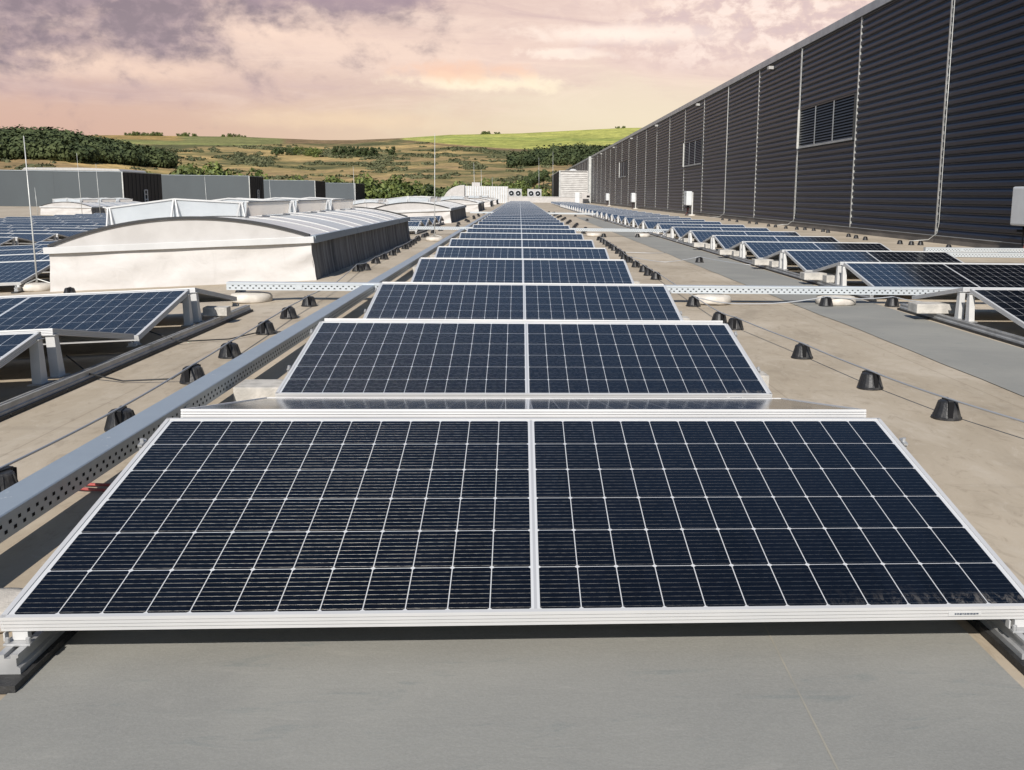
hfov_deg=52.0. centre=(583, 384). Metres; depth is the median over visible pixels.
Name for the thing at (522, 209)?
solar panel
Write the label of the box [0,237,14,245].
solar panel
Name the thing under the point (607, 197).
inverter cabinet
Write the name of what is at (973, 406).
lightning wire
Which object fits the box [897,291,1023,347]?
panel support
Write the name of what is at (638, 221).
solar panel
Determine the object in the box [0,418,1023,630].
solar panel
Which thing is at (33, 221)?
solar panel
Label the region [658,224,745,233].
solar panel
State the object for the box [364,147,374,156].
broadleaf tree
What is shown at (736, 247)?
solar panel
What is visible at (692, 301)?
wire holder
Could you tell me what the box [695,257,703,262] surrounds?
wire holder
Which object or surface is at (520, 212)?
solar panel
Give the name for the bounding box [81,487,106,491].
cable
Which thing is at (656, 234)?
panel support
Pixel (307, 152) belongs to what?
broadleaf tree
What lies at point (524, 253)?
solar panel
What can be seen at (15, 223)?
solar panel
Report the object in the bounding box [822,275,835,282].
ballast block
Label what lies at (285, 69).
sky
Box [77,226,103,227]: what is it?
solar panel
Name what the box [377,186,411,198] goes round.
broadleaf tree
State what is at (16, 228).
solar panel
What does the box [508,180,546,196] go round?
broadleaf tree
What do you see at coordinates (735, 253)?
ballast block
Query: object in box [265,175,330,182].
broadleaf tree
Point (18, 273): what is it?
solar panel
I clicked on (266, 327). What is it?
wire holder
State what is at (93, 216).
solar panel
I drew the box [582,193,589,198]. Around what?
outdoor unit
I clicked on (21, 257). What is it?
solar panel
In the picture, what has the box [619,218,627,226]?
panel support
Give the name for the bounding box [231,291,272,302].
weight disc
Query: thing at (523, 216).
solar panel
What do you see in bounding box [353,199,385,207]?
roof skylight
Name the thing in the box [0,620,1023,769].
foreground path
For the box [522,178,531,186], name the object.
broadleaf tree
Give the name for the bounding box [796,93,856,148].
louvre window
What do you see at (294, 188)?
rooftop enclosure
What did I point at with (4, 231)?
solar panel
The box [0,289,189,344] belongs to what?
solar panel
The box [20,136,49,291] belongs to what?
lightning rod
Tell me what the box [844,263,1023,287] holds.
solar panel
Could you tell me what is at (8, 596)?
weight disc
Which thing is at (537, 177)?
broadleaf tree
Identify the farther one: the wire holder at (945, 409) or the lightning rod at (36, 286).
the lightning rod at (36, 286)
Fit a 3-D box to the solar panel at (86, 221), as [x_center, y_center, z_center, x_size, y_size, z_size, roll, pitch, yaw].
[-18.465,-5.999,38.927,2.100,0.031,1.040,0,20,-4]
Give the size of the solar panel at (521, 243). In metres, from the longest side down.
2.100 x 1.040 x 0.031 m
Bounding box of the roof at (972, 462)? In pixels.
[0,202,1023,699]
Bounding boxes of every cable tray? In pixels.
[0,202,507,542]
[226,281,1016,294]
[409,226,668,231]
[470,212,595,214]
[923,247,1023,252]
[947,252,1023,257]
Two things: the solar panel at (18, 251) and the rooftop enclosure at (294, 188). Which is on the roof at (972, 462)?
the solar panel at (18, 251)
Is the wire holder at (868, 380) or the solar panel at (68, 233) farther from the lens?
the solar panel at (68, 233)
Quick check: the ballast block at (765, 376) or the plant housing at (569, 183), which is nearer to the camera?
the ballast block at (765, 376)
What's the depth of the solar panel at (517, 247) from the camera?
13.19 m
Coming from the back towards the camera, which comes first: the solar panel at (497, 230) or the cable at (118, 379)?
the solar panel at (497, 230)
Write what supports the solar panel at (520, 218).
on the roof at (972, 462)
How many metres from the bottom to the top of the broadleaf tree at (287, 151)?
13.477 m
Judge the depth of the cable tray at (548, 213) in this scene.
46.57 m
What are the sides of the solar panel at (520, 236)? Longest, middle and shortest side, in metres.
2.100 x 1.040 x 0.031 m
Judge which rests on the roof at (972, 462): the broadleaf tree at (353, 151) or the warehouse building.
the warehouse building
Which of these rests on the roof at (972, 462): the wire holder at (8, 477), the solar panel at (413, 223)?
the wire holder at (8, 477)
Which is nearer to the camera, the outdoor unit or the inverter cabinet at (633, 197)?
the inverter cabinet at (633, 197)
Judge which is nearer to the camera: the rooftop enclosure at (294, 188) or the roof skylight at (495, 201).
the roof skylight at (495, 201)
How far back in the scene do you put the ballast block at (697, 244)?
18.79 m
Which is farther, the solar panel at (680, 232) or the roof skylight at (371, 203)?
the roof skylight at (371, 203)
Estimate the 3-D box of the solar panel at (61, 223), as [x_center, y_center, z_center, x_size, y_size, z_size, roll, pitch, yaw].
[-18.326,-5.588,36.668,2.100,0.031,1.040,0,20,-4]
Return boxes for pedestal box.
[575,193,579,202]
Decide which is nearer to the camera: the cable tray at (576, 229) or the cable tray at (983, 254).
the cable tray at (983, 254)
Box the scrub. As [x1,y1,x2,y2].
[0,142,598,192]
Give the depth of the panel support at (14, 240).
25.37 m
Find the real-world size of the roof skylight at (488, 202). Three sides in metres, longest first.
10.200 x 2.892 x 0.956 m
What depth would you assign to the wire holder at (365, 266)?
12.86 m
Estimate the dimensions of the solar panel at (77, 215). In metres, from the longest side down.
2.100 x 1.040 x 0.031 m
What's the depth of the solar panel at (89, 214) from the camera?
50.29 m
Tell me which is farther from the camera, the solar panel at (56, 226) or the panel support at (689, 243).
the solar panel at (56, 226)
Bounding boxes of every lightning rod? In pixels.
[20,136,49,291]
[426,158,443,240]
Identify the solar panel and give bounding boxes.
[0,218,33,219]
[0,222,35,224]
[0,227,47,229]
[0,230,13,232]
[0,233,55,243]
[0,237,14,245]
[0,244,47,249]
[0,248,42,254]
[0,253,49,272]
[0,260,49,285]
[0,288,236,302]
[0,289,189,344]
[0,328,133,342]
[0,332,41,367]
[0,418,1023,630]
[3,220,63,221]
[5,217,58,218]
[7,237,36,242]
[7,260,49,271]
[9,225,78,227]
[9,230,84,239]
[23,233,67,238]
[32,216,81,216]
[32,218,88,220]
[33,222,96,225]
[34,241,55,244]
[46,228,95,230]
[53,215,101,215]
[57,217,105,218]
[63,220,105,222]
[74,214,105,214]
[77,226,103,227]
[82,216,105,217]
[87,219,105,220]
[94,223,108,225]
[181,397,865,417]
[275,321,771,397]
[324,318,722,322]
[363,283,682,319]
[382,282,663,284]
[408,221,420,230]
[410,216,440,221]
[410,217,433,225]
[410,219,428,225]
[411,258,633,283]
[434,247,609,258]
[439,246,564,247]
[446,258,623,259]
[449,239,594,247]
[451,238,559,239]
[459,233,583,239]
[461,232,569,233]
[466,228,575,233]
[472,225,569,228]
[478,221,563,224]
[482,219,559,221]
[485,217,556,219]
[487,215,553,217]
[490,214,551,215]
[491,213,549,214]
[493,212,547,212]
[495,211,545,211]
[496,210,539,210]
[499,208,541,209]
[511,208,540,208]
[578,207,611,210]
[583,208,612,210]
[586,209,626,211]
[592,210,637,212]
[597,211,645,216]
[602,212,652,217]
[606,213,660,218]
[612,214,669,220]
[618,215,679,222]
[625,217,690,224]
[634,219,704,226]
[643,221,721,228]
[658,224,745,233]
[665,227,742,233]
[673,227,769,238]
[682,230,786,237]
[691,231,799,241]
[703,235,830,243]
[714,235,838,248]
[729,241,857,250]
[744,242,891,258]
[763,250,941,259]
[784,250,963,271]
[812,262,1023,272]
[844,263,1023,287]
[912,287,1023,299]
[970,289,1023,327]
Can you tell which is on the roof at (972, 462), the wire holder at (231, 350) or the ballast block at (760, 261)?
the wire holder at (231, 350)
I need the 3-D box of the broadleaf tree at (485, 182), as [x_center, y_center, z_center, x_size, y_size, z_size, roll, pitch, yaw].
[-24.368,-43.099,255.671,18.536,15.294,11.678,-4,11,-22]
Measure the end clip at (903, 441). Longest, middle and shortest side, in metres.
0.042 x 0.036 x 0.011 m
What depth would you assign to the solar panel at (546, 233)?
18.10 m
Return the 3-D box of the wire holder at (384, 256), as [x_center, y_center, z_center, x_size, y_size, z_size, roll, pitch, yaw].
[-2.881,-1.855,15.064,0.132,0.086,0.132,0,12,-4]
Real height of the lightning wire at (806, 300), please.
0.078 m
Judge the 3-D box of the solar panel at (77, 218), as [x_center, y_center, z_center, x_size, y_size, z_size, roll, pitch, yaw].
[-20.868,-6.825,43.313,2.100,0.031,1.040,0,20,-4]
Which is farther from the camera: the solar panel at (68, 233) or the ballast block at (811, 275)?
the solar panel at (68, 233)
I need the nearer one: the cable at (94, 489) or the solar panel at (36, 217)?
the cable at (94, 489)
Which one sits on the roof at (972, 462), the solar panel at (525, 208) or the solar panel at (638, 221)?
the solar panel at (525, 208)
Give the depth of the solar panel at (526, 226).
22.65 m
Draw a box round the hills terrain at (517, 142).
[0,128,640,193]
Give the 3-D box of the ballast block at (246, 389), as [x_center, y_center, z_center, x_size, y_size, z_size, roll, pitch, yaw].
[-1.412,0.038,4.694,0.266,0.095,0.209,0,10,-4]
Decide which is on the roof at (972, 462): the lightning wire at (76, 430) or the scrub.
the lightning wire at (76, 430)
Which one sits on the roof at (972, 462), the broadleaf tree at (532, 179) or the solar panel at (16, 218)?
the solar panel at (16, 218)
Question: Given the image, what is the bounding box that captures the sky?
[0,0,873,139]
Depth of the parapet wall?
135.83 m
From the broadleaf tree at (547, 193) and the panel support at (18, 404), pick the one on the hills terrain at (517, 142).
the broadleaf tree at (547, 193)
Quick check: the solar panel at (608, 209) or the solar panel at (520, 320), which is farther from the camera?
the solar panel at (608, 209)
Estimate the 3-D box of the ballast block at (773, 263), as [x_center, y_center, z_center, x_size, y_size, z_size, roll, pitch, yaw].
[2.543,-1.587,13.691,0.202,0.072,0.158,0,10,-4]
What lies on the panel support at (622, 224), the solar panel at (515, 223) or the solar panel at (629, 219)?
the solar panel at (629, 219)
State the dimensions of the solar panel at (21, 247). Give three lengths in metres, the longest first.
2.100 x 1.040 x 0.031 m
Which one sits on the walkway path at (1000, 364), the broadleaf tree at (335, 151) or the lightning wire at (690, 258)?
the lightning wire at (690, 258)
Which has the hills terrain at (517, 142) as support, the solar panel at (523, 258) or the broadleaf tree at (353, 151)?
the broadleaf tree at (353, 151)
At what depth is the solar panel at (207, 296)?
7.42 m
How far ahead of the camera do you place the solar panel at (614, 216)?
38.06 m
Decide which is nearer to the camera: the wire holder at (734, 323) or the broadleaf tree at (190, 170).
the wire holder at (734, 323)
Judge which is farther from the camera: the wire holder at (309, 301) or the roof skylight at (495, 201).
the roof skylight at (495, 201)
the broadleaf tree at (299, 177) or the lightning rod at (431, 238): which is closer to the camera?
the lightning rod at (431, 238)
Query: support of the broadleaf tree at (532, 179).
on the hills terrain at (517, 142)
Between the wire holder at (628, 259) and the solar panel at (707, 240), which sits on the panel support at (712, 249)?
the solar panel at (707, 240)
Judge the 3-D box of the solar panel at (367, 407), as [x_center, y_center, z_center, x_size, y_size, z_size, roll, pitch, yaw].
[-0.196,0.078,3.724,2.100,0.032,1.040,0,1,-4]
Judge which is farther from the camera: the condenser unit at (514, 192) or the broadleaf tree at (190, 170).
the broadleaf tree at (190, 170)
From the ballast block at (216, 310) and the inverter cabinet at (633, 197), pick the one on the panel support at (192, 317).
the ballast block at (216, 310)
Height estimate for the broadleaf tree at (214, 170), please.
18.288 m
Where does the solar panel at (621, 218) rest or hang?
on the panel support
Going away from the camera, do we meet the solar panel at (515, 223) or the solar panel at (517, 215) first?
the solar panel at (515, 223)
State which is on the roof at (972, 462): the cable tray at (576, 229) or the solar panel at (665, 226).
the cable tray at (576, 229)
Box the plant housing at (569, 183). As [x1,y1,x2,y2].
[551,169,587,196]
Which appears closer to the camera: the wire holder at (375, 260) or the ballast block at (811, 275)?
the ballast block at (811, 275)
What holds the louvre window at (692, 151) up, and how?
in the warehouse building
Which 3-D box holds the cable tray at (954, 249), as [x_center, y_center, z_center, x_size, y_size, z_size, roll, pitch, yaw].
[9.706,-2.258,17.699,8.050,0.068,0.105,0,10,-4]
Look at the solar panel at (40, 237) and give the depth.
27.21 m
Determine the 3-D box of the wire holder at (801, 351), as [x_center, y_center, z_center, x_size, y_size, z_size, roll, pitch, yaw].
[1.306,-0.205,6.255,0.132,0.086,0.132,0,9,-1]
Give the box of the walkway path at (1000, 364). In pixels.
[576,217,1023,395]
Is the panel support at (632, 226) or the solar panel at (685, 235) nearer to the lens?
the solar panel at (685, 235)
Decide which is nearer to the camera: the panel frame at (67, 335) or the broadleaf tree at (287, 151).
the panel frame at (67, 335)
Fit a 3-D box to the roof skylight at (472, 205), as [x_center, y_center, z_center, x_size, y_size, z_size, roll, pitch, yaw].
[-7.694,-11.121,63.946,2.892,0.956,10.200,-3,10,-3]
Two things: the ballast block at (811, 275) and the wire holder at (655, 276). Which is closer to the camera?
the ballast block at (811, 275)
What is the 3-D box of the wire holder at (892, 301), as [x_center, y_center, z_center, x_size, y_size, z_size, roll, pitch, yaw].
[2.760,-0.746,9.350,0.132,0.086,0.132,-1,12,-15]
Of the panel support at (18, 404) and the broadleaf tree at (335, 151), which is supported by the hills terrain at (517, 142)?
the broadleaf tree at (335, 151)
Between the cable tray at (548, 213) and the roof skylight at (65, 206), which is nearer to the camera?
the cable tray at (548, 213)
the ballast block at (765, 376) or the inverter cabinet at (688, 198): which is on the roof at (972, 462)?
the inverter cabinet at (688, 198)
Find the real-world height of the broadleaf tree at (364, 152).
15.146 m
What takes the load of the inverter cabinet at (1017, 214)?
on the roof at (972, 462)
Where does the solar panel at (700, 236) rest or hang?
on the panel support at (689, 243)
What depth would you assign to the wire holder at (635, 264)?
14.06 m
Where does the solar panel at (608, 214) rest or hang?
on the panel support
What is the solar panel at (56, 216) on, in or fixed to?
on the roof at (972, 462)
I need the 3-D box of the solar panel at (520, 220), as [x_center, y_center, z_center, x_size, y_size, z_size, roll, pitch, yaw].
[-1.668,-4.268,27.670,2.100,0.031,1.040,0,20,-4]
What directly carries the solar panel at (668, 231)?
on the panel support at (671, 238)
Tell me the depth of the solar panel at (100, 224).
36.95 m
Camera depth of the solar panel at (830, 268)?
11.09 m
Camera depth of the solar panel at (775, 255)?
13.59 m
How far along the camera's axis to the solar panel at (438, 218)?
32.73 m
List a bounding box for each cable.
[66,355,179,381]
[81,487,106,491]
[87,483,110,486]
[149,331,280,341]
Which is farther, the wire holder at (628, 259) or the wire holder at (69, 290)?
the wire holder at (628, 259)
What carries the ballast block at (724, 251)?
on the panel support at (741, 257)
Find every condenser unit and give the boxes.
[508,189,521,195]
[527,189,541,195]
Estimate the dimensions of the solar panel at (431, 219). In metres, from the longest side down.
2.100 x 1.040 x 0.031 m
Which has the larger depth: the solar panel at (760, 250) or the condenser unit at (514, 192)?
the condenser unit at (514, 192)
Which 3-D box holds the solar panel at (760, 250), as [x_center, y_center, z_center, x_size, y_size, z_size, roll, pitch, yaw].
[3.478,-1.958,15.285,2.100,0.031,1.040,0,20,-4]
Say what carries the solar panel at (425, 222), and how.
on the panel support
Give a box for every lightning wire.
[0,230,431,468]
[599,236,1023,422]
[630,256,748,264]
[695,296,921,303]
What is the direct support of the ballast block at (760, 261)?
on the panel support at (782, 269)
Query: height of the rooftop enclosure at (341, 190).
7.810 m
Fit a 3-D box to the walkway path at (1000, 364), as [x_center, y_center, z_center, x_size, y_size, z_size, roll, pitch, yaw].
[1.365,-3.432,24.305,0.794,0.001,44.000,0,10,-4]
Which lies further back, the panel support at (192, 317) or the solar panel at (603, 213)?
the solar panel at (603, 213)
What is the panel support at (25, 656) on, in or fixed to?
on the roof at (972, 462)
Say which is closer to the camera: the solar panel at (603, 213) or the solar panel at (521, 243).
the solar panel at (521, 243)
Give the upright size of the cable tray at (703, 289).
0.068 m
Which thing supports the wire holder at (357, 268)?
on the roof at (972, 462)
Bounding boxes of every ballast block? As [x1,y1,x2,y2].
[203,306,230,315]
[233,379,283,401]
[692,242,715,246]
[704,244,716,247]
[718,249,738,254]
[732,251,746,255]
[752,259,778,264]
[760,371,768,387]
[769,261,778,266]
[800,272,835,279]
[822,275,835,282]
[908,302,965,313]
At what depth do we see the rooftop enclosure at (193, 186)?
125.32 m
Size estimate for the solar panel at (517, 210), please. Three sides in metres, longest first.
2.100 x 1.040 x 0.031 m
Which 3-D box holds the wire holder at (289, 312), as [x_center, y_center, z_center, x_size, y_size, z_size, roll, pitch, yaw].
[-2.231,-0.547,7.890,0.132,0.086,0.132,1,9,8]
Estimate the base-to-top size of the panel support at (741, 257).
0.261 m
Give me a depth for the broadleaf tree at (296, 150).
1129.93 m
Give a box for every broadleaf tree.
[172,163,206,174]
[174,161,267,179]
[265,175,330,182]
[270,148,281,155]
[280,147,293,154]
[287,146,303,154]
[301,147,314,155]
[309,148,322,156]
[324,173,415,198]
[331,146,341,155]
[342,146,352,155]
[349,146,358,154]
[352,147,362,156]
[360,147,368,155]
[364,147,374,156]
[370,147,379,155]
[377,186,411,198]
[380,174,427,197]
[385,146,396,154]
[410,183,432,195]
[415,180,466,193]
[422,184,452,196]
[454,178,512,188]
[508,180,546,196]
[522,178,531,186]
[523,176,535,185]
[528,172,540,187]
[534,172,549,184]
[536,169,551,182]
[541,189,551,196]
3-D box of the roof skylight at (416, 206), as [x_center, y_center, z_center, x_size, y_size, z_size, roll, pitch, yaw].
[-6.180,-6.727,39.789,2.892,0.956,10.200,-3,10,-3]
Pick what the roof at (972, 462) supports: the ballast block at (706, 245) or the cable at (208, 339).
the cable at (208, 339)
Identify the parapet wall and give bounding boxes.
[508,196,588,202]
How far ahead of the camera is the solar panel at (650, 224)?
28.28 m
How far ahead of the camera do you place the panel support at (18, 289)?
11.37 m
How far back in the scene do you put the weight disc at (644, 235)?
24.55 m
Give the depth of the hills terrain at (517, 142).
1196.10 m
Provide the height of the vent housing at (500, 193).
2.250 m
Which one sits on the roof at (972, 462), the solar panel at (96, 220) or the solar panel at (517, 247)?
the solar panel at (96, 220)
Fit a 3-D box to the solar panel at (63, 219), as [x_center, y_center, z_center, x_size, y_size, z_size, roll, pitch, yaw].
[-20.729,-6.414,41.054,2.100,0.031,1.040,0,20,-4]
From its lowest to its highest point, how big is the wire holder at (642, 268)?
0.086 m
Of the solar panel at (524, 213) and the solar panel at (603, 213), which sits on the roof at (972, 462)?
the solar panel at (524, 213)
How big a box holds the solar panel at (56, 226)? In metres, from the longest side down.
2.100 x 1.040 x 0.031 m
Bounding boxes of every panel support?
[0,333,157,421]
[0,630,78,693]
[11,281,49,292]
[12,238,18,245]
[53,235,58,240]
[131,291,252,355]
[415,223,425,233]
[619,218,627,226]
[627,220,637,228]
[648,225,664,237]
[661,228,679,241]
[677,232,696,247]
[696,237,721,255]
[722,243,754,265]
[755,252,801,279]
[802,264,876,300]
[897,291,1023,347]
[967,619,1023,674]
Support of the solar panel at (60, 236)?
on the panel support at (56, 238)
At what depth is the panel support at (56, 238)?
27.61 m
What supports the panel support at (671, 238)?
on the roof at (972, 462)
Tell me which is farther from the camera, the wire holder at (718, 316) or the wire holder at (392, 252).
the wire holder at (392, 252)
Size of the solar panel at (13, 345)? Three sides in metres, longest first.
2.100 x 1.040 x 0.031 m
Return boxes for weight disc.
[0,587,22,632]
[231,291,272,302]
[586,233,601,236]
[635,233,649,236]
[693,293,730,304]
[815,294,855,305]
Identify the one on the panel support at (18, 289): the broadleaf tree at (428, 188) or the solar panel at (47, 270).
the solar panel at (47, 270)
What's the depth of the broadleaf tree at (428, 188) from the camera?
245.09 m
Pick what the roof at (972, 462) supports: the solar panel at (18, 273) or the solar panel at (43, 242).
the solar panel at (43, 242)
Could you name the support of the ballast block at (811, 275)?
on the panel support at (841, 276)
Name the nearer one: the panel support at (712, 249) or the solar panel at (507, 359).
the solar panel at (507, 359)
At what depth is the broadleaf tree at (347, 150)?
1132.71 m
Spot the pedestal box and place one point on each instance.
(577, 197)
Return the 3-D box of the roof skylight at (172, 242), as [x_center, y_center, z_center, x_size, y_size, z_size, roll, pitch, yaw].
[-4.688,-2.460,16.320,2.892,0.956,10.200,-3,10,-3]
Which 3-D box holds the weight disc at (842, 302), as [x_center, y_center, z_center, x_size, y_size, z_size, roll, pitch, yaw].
[2.282,-0.774,9.469,0.360,0.082,0.360,0,10,-4]
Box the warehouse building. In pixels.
[566,0,1023,247]
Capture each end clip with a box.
[138,438,146,449]
[899,437,907,448]
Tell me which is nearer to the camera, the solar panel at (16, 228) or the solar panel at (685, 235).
the solar panel at (685, 235)
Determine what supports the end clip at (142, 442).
attached to the solar panel at (207, 523)
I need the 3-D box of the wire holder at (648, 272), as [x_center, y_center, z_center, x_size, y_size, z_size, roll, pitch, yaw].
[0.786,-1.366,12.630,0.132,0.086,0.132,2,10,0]
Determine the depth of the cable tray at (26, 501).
3.61 m
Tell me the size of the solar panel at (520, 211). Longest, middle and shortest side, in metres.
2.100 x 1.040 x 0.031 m
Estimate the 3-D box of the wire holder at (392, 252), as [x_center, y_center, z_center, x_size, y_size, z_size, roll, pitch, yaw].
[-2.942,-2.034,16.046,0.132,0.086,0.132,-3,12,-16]
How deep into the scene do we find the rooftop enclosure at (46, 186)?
86.09 m
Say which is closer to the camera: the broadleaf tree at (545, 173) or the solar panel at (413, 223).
the solar panel at (413, 223)
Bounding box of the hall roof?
[22,167,146,172]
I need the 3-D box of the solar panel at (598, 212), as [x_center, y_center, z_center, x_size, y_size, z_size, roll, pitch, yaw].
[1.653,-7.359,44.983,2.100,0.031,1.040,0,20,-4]
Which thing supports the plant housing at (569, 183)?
on the roof at (972, 462)
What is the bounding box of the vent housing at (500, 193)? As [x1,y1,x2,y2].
[444,182,507,202]
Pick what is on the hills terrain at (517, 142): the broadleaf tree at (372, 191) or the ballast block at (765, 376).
the broadleaf tree at (372, 191)
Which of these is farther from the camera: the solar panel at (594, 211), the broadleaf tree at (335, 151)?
the broadleaf tree at (335, 151)
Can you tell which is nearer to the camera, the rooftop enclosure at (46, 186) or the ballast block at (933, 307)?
the ballast block at (933, 307)
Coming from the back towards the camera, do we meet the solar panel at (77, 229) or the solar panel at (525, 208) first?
the solar panel at (525, 208)
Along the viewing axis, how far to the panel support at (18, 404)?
4.99 m
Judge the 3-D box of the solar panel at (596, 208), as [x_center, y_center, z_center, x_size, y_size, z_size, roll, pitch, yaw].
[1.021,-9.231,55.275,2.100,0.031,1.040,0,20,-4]
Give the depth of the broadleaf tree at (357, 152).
1107.74 m
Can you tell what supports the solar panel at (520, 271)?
on the panel support
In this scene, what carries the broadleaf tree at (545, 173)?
on the hills terrain at (517, 142)
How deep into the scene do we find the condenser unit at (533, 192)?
141.45 m
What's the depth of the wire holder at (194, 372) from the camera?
5.15 m
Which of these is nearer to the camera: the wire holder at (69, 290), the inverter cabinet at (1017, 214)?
the wire holder at (69, 290)
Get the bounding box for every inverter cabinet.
[606,193,610,205]
[631,193,637,208]
[684,191,695,215]
[1010,186,1023,252]
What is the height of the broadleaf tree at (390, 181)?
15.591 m
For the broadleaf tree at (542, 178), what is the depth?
447.51 m
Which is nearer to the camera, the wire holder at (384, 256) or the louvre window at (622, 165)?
the wire holder at (384, 256)
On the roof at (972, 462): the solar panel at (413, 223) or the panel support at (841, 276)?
the panel support at (841, 276)
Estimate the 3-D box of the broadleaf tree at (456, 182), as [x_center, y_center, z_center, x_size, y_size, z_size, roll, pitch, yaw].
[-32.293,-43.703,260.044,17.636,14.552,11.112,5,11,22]
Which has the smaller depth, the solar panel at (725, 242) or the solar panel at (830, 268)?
the solar panel at (830, 268)
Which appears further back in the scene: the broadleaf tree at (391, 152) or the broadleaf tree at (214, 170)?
the broadleaf tree at (391, 152)
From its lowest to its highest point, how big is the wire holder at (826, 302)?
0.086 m
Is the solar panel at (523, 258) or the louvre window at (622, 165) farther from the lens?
the louvre window at (622, 165)
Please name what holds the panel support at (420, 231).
on the roof at (972, 462)
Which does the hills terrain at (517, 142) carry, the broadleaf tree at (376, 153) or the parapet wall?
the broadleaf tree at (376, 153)
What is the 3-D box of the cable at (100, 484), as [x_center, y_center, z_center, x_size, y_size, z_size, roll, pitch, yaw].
[-1.398,0.323,3.329,0.783,0.012,0.051,1,10,0]
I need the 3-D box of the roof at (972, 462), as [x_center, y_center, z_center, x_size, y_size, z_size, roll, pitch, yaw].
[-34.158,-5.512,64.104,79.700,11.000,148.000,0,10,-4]
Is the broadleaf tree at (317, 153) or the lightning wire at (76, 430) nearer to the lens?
the lightning wire at (76, 430)
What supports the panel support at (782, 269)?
on the roof at (972, 462)
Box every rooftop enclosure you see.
[0,170,162,206]
[161,175,263,199]
[263,180,325,198]
[325,183,364,200]
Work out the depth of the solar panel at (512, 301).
7.24 m
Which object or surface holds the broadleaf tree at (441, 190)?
on the hills terrain at (517, 142)
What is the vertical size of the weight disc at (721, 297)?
0.082 m
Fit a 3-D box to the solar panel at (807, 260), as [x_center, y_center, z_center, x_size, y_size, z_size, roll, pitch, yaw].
[3.627,-1.517,12.859,2.100,0.031,1.040,0,20,-4]
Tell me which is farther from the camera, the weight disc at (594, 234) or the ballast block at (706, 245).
the weight disc at (594, 234)
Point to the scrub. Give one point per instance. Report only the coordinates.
(378, 164)
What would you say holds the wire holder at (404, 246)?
on the roof at (972, 462)
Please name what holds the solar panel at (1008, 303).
on the panel support at (968, 323)
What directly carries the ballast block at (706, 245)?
on the panel support at (712, 249)
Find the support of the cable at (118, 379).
on the roof at (972, 462)
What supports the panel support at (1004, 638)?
on the roof at (972, 462)
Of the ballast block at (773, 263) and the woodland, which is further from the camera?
the woodland
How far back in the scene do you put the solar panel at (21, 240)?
26.32 m
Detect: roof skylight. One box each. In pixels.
[39,198,141,214]
[43,197,410,291]
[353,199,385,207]
[375,196,466,223]
[441,196,484,211]
[468,195,493,206]
[478,195,498,203]
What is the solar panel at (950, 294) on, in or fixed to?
on the panel support at (968, 323)
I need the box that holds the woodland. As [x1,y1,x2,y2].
[0,124,611,167]
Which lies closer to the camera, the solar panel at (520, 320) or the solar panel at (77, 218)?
the solar panel at (520, 320)
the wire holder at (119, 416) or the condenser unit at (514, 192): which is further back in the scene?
the condenser unit at (514, 192)
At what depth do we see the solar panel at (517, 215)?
35.24 m
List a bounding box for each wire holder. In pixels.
[0,466,18,491]
[63,287,75,292]
[104,405,134,431]
[179,364,204,384]
[218,341,240,358]
[256,320,275,334]
[280,306,297,318]
[301,295,316,306]
[352,264,362,271]
[361,263,370,270]
[371,257,380,263]
[380,253,388,259]
[388,250,395,255]
[401,244,408,248]
[625,256,632,262]
[631,261,639,266]
[639,265,647,271]
[644,268,652,275]
[650,272,661,279]
[686,296,700,306]
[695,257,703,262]
[711,312,727,322]
[727,317,743,329]
[791,343,812,358]
[818,296,833,306]
[857,370,883,389]
[884,297,899,306]
[931,397,961,420]
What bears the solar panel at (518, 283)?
on the panel support
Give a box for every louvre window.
[619,161,626,177]
[683,138,702,166]
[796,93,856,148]
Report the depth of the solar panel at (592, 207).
60.54 m
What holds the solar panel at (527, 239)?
on the panel support
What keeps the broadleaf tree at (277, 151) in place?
on the hills terrain at (517, 142)

